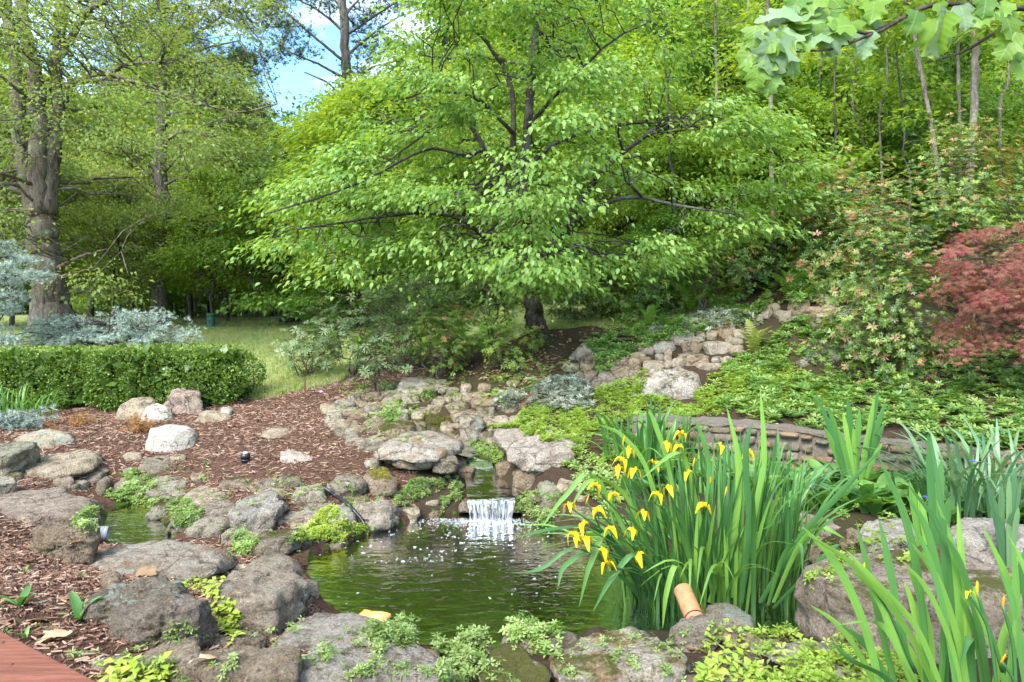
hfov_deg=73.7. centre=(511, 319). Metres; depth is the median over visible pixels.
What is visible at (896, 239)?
understory bush
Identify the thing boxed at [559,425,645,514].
weeds
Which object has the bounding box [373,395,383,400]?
rock
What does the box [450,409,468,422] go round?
rock
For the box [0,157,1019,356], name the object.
woodland floor
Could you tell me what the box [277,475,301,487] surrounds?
rock
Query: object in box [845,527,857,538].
rock
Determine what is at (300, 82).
sky
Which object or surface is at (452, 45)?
woodland tree
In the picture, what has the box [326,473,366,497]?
rock
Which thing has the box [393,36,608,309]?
woodland tree
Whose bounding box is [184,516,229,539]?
rock
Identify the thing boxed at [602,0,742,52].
woodland tree
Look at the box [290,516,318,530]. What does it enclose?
rock
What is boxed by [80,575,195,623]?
rock
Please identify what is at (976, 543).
rock
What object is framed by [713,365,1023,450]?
pachysandra
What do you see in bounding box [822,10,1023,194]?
woodland tree
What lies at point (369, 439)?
rock
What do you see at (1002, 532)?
iris fan
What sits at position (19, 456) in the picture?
rock
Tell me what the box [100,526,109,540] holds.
pvc pipe
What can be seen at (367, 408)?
rock
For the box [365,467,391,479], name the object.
rock moss
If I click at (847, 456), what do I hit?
iris fan
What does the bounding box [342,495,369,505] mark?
rock
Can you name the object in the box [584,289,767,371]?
sloping creeper
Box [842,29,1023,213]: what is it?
woodland tree
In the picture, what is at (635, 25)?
woodland tree
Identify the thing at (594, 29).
woodland tree
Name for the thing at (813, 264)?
pieris shrub
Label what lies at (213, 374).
clipped hedge
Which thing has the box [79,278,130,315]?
understory bush
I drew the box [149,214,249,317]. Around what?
woodland tree
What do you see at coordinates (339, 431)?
rock
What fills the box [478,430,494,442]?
rock
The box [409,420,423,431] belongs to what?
rock
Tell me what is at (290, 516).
rock
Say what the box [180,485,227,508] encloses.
rock
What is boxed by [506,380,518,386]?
rock
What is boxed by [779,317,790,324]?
rock
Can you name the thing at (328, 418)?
rock
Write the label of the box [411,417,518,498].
stream water
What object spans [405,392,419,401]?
rock
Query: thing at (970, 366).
pachysandra
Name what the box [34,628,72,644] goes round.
dead leaf
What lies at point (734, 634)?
rock
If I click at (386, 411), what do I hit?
rock
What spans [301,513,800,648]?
pond water
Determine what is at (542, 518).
stonecrop
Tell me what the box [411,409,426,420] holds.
rock
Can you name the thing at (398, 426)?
rock
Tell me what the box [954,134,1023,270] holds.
pieris shrub
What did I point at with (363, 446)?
rock
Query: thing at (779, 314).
rock
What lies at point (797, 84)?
woodland tree
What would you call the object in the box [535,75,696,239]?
woodland tree
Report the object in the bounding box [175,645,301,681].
rock
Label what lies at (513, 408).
rock
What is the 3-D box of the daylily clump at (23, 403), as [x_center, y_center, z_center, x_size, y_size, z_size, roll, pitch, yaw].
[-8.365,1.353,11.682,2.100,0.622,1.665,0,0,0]
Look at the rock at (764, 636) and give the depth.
4.27 m
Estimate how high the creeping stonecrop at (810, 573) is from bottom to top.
0.772 m
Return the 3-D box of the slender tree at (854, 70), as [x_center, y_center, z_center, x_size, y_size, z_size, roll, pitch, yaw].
[8.271,-4.915,16.240,4.027,7.677,2.614,0,0,0]
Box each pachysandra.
[711,349,775,387]
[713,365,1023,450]
[752,313,845,373]
[896,326,1023,386]
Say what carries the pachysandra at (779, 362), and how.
on the garden soil
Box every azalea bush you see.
[373,263,471,366]
[444,261,525,346]
[580,283,662,322]
[623,257,739,313]
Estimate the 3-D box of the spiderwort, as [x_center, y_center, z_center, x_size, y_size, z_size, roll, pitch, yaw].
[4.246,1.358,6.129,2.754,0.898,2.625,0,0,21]
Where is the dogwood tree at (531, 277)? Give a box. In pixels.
[204,0,878,341]
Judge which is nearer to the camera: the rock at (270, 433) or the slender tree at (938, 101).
the rock at (270, 433)
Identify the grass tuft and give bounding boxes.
[749,462,865,504]
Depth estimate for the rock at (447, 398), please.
10.61 m
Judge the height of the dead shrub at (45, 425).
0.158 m
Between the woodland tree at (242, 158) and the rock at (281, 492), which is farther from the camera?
the woodland tree at (242, 158)
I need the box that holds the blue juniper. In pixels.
[0,402,58,431]
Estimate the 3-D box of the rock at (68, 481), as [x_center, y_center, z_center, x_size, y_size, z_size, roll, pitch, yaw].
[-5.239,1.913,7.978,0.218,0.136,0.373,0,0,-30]
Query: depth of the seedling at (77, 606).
4.07 m
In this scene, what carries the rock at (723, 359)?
on the garden soil
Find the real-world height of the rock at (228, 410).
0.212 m
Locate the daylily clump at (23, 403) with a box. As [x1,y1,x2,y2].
[0,383,80,415]
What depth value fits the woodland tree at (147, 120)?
48.62 m
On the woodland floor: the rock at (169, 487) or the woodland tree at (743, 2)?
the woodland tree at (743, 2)
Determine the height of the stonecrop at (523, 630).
0.341 m
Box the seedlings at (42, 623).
[0,569,87,633]
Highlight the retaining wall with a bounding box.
[631,414,1023,486]
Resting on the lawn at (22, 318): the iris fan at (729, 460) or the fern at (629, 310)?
the fern at (629, 310)
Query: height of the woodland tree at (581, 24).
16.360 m
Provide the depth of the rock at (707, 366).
10.49 m
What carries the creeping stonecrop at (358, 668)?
on the garden soil
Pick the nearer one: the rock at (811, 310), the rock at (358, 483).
the rock at (358, 483)
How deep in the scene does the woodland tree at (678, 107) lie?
15.81 m
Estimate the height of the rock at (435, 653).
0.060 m
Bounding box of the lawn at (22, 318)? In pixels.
[0,296,744,398]
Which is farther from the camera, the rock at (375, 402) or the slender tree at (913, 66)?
the slender tree at (913, 66)
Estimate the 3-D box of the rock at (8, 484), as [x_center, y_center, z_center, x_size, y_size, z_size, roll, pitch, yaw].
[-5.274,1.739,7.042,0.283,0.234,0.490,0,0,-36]
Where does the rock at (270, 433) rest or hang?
on the mulch bed at (301, 557)
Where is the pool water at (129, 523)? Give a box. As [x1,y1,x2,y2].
[105,503,174,542]
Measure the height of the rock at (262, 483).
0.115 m
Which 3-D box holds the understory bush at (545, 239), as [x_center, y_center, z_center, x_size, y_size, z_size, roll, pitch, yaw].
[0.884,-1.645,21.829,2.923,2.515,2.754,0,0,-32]
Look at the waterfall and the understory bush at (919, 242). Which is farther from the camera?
the understory bush at (919, 242)
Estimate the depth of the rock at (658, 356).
11.08 m
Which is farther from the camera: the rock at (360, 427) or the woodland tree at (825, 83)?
the woodland tree at (825, 83)
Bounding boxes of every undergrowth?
[355,299,522,354]
[715,239,1017,306]
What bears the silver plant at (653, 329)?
on the garden soil
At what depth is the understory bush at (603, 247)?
14.73 m
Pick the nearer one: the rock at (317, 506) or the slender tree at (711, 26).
the rock at (317, 506)
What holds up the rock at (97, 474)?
on the mulch bed at (301, 557)
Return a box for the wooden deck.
[0,631,95,681]
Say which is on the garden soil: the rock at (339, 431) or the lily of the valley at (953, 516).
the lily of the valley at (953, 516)
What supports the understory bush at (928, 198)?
on the garden soil
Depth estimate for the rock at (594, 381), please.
10.52 m
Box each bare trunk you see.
[87,164,94,316]
[183,176,188,316]
[217,210,220,315]
[219,213,227,315]
[230,207,236,315]
[269,159,273,316]
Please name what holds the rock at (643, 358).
on the garden soil
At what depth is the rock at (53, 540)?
5.31 m
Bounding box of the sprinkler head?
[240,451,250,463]
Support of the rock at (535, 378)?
on the garden soil
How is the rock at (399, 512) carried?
on the mulch bed at (301, 557)
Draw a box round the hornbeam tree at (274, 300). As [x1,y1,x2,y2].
[176,83,370,332]
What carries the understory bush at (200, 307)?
on the woodland floor
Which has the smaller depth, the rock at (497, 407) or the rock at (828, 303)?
the rock at (497, 407)
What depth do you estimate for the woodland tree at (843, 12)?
23.40 m
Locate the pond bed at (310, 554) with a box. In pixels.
[100,430,770,567]
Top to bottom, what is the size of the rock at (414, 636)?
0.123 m
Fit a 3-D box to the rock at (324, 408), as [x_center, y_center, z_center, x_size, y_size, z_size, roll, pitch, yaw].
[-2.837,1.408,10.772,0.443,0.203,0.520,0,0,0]
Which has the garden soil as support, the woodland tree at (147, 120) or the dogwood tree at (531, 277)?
the dogwood tree at (531, 277)
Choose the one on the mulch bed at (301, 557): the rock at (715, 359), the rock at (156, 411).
the rock at (156, 411)
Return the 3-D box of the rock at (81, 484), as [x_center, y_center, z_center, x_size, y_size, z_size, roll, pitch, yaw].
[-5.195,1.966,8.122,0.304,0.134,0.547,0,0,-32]
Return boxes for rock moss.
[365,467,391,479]
[421,413,448,426]
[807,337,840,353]
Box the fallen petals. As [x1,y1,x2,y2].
[303,371,344,392]
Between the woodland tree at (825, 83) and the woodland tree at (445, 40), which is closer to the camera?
the woodland tree at (825, 83)
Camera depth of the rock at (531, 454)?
8.05 m
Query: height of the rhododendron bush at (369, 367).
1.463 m
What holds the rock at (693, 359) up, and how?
on the garden soil
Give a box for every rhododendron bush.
[268,311,358,376]
[304,270,416,376]
[340,316,418,391]
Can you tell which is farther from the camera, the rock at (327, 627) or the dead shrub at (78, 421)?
the dead shrub at (78, 421)
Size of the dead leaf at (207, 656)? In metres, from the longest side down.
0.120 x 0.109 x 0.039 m
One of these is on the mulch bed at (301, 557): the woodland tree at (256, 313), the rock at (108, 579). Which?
the rock at (108, 579)
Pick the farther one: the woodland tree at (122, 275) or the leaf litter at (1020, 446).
the woodland tree at (122, 275)
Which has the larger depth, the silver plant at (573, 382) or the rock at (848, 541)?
the silver plant at (573, 382)
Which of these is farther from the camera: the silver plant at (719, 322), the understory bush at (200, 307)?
the understory bush at (200, 307)
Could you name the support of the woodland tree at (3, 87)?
on the woodland floor
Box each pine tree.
[49,0,297,324]
[228,0,428,205]
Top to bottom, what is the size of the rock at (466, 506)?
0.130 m
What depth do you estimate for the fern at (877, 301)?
10.99 m
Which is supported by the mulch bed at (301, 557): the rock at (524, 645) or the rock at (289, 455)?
the rock at (289, 455)
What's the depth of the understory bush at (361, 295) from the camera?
25.55 m
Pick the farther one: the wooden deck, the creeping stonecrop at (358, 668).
the creeping stonecrop at (358, 668)
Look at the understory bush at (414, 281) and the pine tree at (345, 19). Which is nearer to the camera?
the understory bush at (414, 281)
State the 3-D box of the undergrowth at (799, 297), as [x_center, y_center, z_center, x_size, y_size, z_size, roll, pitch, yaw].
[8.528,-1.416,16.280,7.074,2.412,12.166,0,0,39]
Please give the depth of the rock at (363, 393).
11.63 m
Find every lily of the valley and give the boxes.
[599,455,811,497]
[781,458,965,517]
[912,478,1023,524]
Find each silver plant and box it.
[492,386,527,407]
[524,373,594,411]
[648,321,664,332]
[679,306,761,330]
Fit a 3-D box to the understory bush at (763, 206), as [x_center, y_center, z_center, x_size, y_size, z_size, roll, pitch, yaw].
[5.826,-1.925,15.006,3.171,2.728,2.987,0,0,-29]
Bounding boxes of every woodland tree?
[0,71,28,304]
[0,84,117,287]
[0,128,109,324]
[0,134,151,290]
[1,67,92,235]
[26,74,110,219]
[49,92,123,282]
[57,164,183,318]
[58,131,230,310]
[68,231,145,311]
[69,46,186,156]
[72,87,151,308]
[72,208,169,311]
[94,121,264,318]
[100,39,240,310]
[106,71,182,300]
[107,49,193,190]
[125,161,291,312]
[134,130,295,320]
[143,67,253,299]
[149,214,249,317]
[166,230,216,305]
[168,90,260,302]
[194,79,279,271]
[217,89,291,268]
[217,221,281,316]
[224,185,315,314]
[235,86,443,324]
[243,125,296,183]
[266,70,474,322]
[274,179,403,327]
[297,90,497,320]
[353,166,428,282]
[380,0,507,292]
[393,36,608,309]
[404,5,518,140]
[404,171,477,307]
[409,132,551,301]
[415,1,495,116]
[439,122,578,244]
[451,0,554,245]
[464,132,595,284]
[467,0,604,172]
[469,85,624,247]
[498,0,634,135]
[509,59,633,234]
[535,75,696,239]
[541,32,687,236]
[562,8,625,66]
[565,137,642,235]
[566,82,751,252]
[579,0,737,194]
[581,92,688,233]
[594,2,700,58]
[596,42,802,219]
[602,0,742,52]
[607,93,763,285]
[607,134,747,240]
[618,14,819,277]
[623,0,776,95]
[685,0,764,33]
[686,27,863,226]
[717,84,892,240]
[718,56,876,185]
[736,0,786,30]
[745,50,927,219]
[793,72,965,242]
[804,5,896,102]
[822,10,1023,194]
[823,46,918,234]
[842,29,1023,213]
[843,1,985,134]
[845,13,1023,189]
[943,26,1020,170]
[950,67,1023,190]
[964,30,1023,181]
[979,72,1023,180]
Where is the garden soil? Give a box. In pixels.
[283,250,1023,681]
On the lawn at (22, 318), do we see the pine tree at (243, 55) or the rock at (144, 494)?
the pine tree at (243, 55)
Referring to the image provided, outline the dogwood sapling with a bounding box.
[666,237,736,315]
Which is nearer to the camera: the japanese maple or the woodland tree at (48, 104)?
the japanese maple
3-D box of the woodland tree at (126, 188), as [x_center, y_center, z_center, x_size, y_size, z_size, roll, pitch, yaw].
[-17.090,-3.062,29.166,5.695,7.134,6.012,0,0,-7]
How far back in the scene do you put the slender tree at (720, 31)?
16.58 m
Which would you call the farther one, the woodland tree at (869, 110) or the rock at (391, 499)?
the woodland tree at (869, 110)
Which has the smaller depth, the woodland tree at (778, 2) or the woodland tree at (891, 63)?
the woodland tree at (891, 63)
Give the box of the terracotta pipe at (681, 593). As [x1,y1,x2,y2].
[674,583,702,618]
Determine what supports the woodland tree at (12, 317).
on the lawn at (22, 318)
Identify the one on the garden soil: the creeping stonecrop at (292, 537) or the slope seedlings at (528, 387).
the slope seedlings at (528, 387)
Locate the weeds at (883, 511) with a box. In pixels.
[819,497,910,519]
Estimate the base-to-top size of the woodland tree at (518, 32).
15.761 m
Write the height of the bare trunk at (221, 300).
9.339 m
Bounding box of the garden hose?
[322,486,366,525]
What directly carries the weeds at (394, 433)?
on the garden soil
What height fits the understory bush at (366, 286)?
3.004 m
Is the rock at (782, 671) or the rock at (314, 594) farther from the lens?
the rock at (314, 594)
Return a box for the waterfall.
[467,498,511,518]
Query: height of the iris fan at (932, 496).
1.198 m
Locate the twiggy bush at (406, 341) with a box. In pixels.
[364,320,425,372]
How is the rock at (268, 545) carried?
on the mulch bed at (301, 557)
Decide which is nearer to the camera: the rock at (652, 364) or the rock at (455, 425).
the rock at (455, 425)
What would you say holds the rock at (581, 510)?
on the garden soil
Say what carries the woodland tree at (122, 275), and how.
on the woodland floor
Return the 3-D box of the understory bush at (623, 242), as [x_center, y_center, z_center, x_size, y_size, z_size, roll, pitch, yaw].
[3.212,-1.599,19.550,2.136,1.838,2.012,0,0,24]
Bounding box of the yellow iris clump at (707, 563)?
[512,387,880,628]
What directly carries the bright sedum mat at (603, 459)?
on the garden soil
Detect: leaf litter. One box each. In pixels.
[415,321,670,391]
[721,390,1023,451]
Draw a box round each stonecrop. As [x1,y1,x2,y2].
[65,615,816,681]
[69,504,102,532]
[104,467,159,507]
[112,465,399,554]
[165,495,204,527]
[227,528,260,555]
[295,503,368,543]
[355,611,489,681]
[369,399,418,421]
[392,474,463,513]
[458,385,511,401]
[468,439,503,462]
[486,610,565,658]
[514,488,560,523]
[781,507,962,589]
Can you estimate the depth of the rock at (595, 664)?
3.69 m
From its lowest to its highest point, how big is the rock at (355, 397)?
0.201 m
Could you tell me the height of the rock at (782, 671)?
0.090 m
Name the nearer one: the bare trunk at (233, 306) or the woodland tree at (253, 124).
the bare trunk at (233, 306)
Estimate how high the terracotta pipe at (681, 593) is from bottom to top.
0.234 m
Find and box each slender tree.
[628,38,766,291]
[642,0,787,282]
[670,0,774,248]
[697,0,852,285]
[768,12,912,215]
[782,5,954,253]
[816,8,824,141]
[822,4,953,248]
[844,0,956,279]
[872,42,994,270]
[892,0,1014,258]
[902,0,1023,280]
[947,33,1023,250]
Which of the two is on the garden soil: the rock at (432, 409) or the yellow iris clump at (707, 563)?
the rock at (432, 409)
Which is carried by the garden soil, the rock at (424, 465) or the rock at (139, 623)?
the rock at (424, 465)
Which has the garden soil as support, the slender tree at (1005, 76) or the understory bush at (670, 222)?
the slender tree at (1005, 76)
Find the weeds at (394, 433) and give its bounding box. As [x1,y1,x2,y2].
[339,372,534,442]
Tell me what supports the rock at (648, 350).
on the garden soil
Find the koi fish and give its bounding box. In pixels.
[359,609,390,621]
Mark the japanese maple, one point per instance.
(998, 296)
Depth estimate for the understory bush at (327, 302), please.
24.21 m
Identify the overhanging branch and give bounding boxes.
[735,0,1023,97]
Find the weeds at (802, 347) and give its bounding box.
[783,316,864,374]
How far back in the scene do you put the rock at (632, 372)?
10.65 m
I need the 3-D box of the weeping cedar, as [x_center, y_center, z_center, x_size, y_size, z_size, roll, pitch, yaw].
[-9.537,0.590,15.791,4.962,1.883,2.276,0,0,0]
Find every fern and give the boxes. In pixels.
[608,299,636,319]
[637,304,661,323]
[662,275,722,311]
[732,319,776,352]
[756,268,825,300]
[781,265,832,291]
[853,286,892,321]
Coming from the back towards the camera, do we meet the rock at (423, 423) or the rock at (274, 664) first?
the rock at (423, 423)
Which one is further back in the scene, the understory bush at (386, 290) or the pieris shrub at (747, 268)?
the understory bush at (386, 290)
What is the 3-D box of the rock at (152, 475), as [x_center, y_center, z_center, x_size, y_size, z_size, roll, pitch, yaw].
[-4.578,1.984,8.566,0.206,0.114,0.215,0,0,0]
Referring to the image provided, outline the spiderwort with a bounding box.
[821,413,1023,522]
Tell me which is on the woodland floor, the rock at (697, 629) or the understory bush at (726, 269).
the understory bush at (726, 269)
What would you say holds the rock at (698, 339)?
on the garden soil
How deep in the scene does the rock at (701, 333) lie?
11.68 m
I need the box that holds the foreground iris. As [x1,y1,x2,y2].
[801,429,1023,681]
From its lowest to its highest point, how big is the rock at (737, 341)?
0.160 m
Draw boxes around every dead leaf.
[26,617,50,621]
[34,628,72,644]
[136,566,156,576]
[189,654,214,662]
[233,564,245,570]
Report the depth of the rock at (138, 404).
11.42 m
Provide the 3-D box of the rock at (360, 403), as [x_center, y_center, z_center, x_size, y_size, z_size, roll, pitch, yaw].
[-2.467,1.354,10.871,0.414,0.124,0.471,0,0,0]
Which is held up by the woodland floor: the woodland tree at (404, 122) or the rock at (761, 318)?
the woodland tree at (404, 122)
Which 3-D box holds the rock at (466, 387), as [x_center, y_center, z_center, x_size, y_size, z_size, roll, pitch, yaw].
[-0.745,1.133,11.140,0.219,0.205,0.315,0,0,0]
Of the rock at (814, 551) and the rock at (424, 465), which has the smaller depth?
the rock at (814, 551)
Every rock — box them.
[0,441,40,475]
[0,476,17,495]
[0,486,102,526]
[6,472,22,480]
[14,429,74,448]
[25,449,102,478]
[30,524,100,564]
[52,476,73,489]
[71,479,88,490]
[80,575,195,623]
[82,467,108,483]
[91,539,238,581]
[91,655,128,671]
[95,476,111,495]
[100,571,120,587]
[106,595,218,648]
[112,476,145,495]
[115,397,155,419]
[122,467,139,475]
[123,451,142,461]
[124,639,201,681]
[135,482,149,497]
[139,455,177,473]
[139,473,155,480]
[140,403,173,421]
[144,495,177,519]
[145,424,197,451]
[146,475,188,497]
[163,385,202,413]
[166,513,176,533]
[169,491,185,497]
[170,454,186,461]
[170,514,199,531]
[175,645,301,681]
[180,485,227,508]
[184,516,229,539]
[190,473,205,482]
[196,410,231,422]
[200,498,235,517]
[209,553,309,637]
[213,635,231,646]
[218,476,248,491]
[220,407,232,414]
[221,528,247,544]
[227,490,288,531]
[232,632,266,648]
[247,480,259,491]
[248,530,260,537]
[249,528,305,557]
[255,478,278,488]
[255,487,286,499]
[260,427,293,438]
[270,612,393,652]
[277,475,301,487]
[277,516,288,524]
[280,449,312,462]
[283,504,317,520]
[288,518,304,526]
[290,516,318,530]
[291,483,326,503]
[298,643,443,681]
[300,538,312,547]
[306,579,319,599]
[308,501,333,510]
[309,528,330,542]
[319,402,335,414]
[324,415,339,423]
[325,504,357,536]
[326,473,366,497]
[327,408,346,418]
[327,419,345,430]
[330,538,347,546]
[333,426,350,435]
[335,399,355,408]
[341,419,359,427]
[342,431,359,438]
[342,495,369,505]
[343,407,368,418]
[345,437,366,446]
[348,393,361,400]
[351,390,370,399]
[351,424,364,433]
[353,497,398,532]
[355,401,367,406]
[358,443,369,449]
[362,435,378,443]
[363,404,385,416]
[363,418,384,433]
[363,466,397,496]
[364,392,380,400]
[364,458,380,467]
[366,441,384,452]
[368,401,380,403]
[371,412,384,419]
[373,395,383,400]
[373,430,464,462]
[376,381,397,389]
[376,435,392,441]
[378,420,414,436]
[381,390,391,397]
[381,396,402,406]
[381,407,395,417]
[389,496,403,504]
[390,389,398,396]
[391,627,418,643]
[392,461,432,469]
[396,376,448,396]
[396,408,411,419]
[396,507,401,514]
[400,396,411,403]
[401,504,420,521]
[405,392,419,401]
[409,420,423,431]
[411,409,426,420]
[416,421,426,430]
[416,462,432,467]
[420,390,435,402]
[423,478,434,487]
[425,413,445,423]
[425,500,439,505]
[426,649,439,658]
[427,404,441,413]
[428,511,438,515]
[431,396,444,404]
[432,455,459,474]
[438,387,459,394]
[440,421,454,431]
[444,392,457,403]
[445,402,454,412]
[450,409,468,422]
[451,423,459,428]
[452,392,467,401]
[454,400,470,409]
[457,457,465,465]
[458,466,475,478]
[458,498,523,514]
[459,415,486,447]
[460,383,472,391]
[464,409,478,415]
[465,391,493,407]
[470,637,491,657]
[476,405,496,416]
[477,383,492,391]
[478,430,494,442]
[478,643,551,681]
[482,415,523,430]
[485,437,494,444]
[486,401,499,409]
[493,425,580,474]
[495,461,510,477]
[500,397,520,412]
[500,625,546,652]
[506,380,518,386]
[512,468,535,494]
[520,394,536,407]
[521,498,532,507]
[526,376,545,380]
[529,490,541,501]
[537,480,560,502]
[539,501,565,521]
[545,631,578,650]
[549,626,690,681]
[556,478,573,493]
[562,362,579,372]
[569,344,605,359]
[571,505,596,517]
[574,483,586,493]
[576,369,597,383]
[577,495,586,501]
[578,356,592,364]
[580,362,591,369]
[587,358,603,369]
[589,377,601,386]
[594,385,607,395]
[597,371,612,381]
[606,376,625,383]
[609,365,629,377]
[610,382,629,391]
[613,354,630,365]
[627,357,641,370]
[629,369,638,377]
[630,351,646,357]
[630,367,702,401]
[638,346,653,354]
[639,356,650,362]
[642,360,663,372]
[645,338,675,352]
[655,353,663,360]
[663,349,671,360]
[663,360,671,367]
[668,321,694,345]
[669,614,720,652]
[671,357,685,367]
[677,353,690,357]
[681,341,702,353]
[682,353,708,365]
[683,674,695,681]
[691,336,704,342]
[694,329,709,336]
[696,363,703,368]
[701,649,765,681]
[702,341,732,354]
[702,362,720,370]
[703,602,753,627]
[706,330,717,339]
[711,356,721,362]
[717,323,735,336]
[719,625,754,648]
[721,356,732,362]
[725,337,734,342]
[728,344,743,354]
[730,337,743,344]
[733,329,749,337]
[743,316,763,324]
[748,638,780,657]
[753,631,768,638]
[756,306,773,318]
[757,639,888,676]
[768,303,780,311]
[775,310,791,318]
[776,669,807,681]
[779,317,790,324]
[787,299,809,314]
[792,511,839,544]
[794,333,847,367]
[794,545,1023,665]
[798,545,819,566]
[804,306,837,317]
[806,292,816,302]
[809,554,820,563]
[815,313,830,322]
[816,295,826,304]
[822,297,837,306]
[833,310,849,317]
[839,538,847,548]
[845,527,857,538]
[846,538,855,545]
[855,517,916,551]
[950,517,1023,564]
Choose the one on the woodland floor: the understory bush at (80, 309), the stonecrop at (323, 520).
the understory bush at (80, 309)
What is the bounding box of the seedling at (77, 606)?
[59,591,102,621]
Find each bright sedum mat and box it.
[484,359,833,456]
[586,406,646,470]
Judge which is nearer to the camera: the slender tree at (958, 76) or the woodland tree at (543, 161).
the slender tree at (958, 76)
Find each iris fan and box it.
[563,399,724,480]
[670,428,815,497]
[816,389,885,480]
[909,435,950,545]
[987,470,1021,566]
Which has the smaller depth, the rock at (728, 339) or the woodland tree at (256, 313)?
the rock at (728, 339)
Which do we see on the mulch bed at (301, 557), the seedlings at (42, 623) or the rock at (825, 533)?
the seedlings at (42, 623)
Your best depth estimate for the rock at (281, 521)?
6.85 m
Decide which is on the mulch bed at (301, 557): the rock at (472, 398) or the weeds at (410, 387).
the weeds at (410, 387)
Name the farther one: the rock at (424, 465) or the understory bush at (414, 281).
the understory bush at (414, 281)
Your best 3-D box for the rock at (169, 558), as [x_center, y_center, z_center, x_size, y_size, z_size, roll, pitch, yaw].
[-2.811,1.943,5.483,1.124,0.203,0.772,0,0,0]
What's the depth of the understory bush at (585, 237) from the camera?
18.35 m
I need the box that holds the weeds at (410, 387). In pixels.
[327,372,464,399]
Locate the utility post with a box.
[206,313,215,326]
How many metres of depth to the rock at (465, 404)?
10.30 m
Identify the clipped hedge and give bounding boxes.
[0,343,126,410]
[80,340,266,411]
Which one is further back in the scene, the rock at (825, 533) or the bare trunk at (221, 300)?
the bare trunk at (221, 300)
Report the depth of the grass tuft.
6.57 m
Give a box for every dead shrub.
[31,422,66,429]
[55,410,96,426]
[117,410,166,433]
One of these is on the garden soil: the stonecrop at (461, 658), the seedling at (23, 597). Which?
the stonecrop at (461, 658)
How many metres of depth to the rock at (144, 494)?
8.11 m
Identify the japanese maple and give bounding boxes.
[903,220,1023,370]
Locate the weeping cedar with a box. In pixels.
[0,306,205,348]
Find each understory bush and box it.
[0,284,27,310]
[15,281,30,312]
[69,281,107,313]
[70,293,87,312]
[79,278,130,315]
[123,283,167,317]
[167,290,185,315]
[174,290,217,312]
[196,282,254,311]
[237,289,266,311]
[279,258,377,331]
[308,290,327,305]
[309,267,395,325]
[320,268,404,315]
[351,252,448,322]
[360,272,411,319]
[392,271,455,319]
[414,264,485,315]
[438,237,521,308]
[507,233,570,302]
[518,247,562,299]
[540,242,624,323]
[547,232,641,317]
[554,227,611,298]
[605,234,689,305]
[610,204,726,307]
[610,233,648,282]
[652,214,726,277]
[676,206,747,279]
[704,244,755,279]
[709,173,852,288]
[759,166,923,271]
[803,190,919,274]
[858,201,938,262]
[890,200,943,250]
[891,156,1010,256]
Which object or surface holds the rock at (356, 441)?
on the mulch bed at (301, 557)
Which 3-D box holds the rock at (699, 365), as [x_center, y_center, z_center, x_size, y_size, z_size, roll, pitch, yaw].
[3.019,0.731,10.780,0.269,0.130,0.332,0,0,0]
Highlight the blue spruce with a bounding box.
[0,238,58,351]
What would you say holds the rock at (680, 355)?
on the garden soil
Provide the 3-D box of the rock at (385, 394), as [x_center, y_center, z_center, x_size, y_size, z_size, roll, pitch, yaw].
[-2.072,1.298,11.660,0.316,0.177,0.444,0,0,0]
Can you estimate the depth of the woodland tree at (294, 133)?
23.34 m
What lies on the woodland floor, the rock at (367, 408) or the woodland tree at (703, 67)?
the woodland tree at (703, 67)
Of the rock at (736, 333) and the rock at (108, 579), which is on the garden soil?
the rock at (736, 333)
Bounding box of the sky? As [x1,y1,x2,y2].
[0,0,655,259]
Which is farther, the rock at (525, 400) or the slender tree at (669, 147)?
the slender tree at (669, 147)
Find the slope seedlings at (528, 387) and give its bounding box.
[450,361,577,400]
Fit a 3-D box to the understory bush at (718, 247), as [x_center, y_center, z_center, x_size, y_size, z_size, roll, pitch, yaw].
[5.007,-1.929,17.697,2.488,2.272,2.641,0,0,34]
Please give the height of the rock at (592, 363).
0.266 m
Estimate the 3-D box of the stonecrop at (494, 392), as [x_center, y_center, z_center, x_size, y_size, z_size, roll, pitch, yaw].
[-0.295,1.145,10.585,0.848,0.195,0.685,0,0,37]
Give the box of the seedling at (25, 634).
[17,626,29,639]
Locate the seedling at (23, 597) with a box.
[0,585,36,606]
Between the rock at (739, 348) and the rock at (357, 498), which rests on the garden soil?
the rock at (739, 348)
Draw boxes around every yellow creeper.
[89,650,176,681]
[182,575,244,645]
[747,620,919,681]
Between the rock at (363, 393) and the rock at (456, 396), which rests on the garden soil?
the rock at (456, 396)
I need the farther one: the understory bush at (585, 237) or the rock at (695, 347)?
the understory bush at (585, 237)
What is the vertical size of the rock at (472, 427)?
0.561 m
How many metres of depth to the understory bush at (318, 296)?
44.30 m
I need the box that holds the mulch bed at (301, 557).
[0,367,435,679]
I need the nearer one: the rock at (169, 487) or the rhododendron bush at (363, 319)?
the rock at (169, 487)
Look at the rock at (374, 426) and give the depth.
9.30 m
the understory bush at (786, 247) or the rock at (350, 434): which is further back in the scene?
the understory bush at (786, 247)
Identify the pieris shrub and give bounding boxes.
[390,303,487,378]
[478,319,532,371]
[516,325,550,358]
[701,204,797,299]
[771,147,876,277]
[780,244,872,300]
[788,141,987,396]
[885,105,1023,311]
[901,164,1023,321]
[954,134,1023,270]

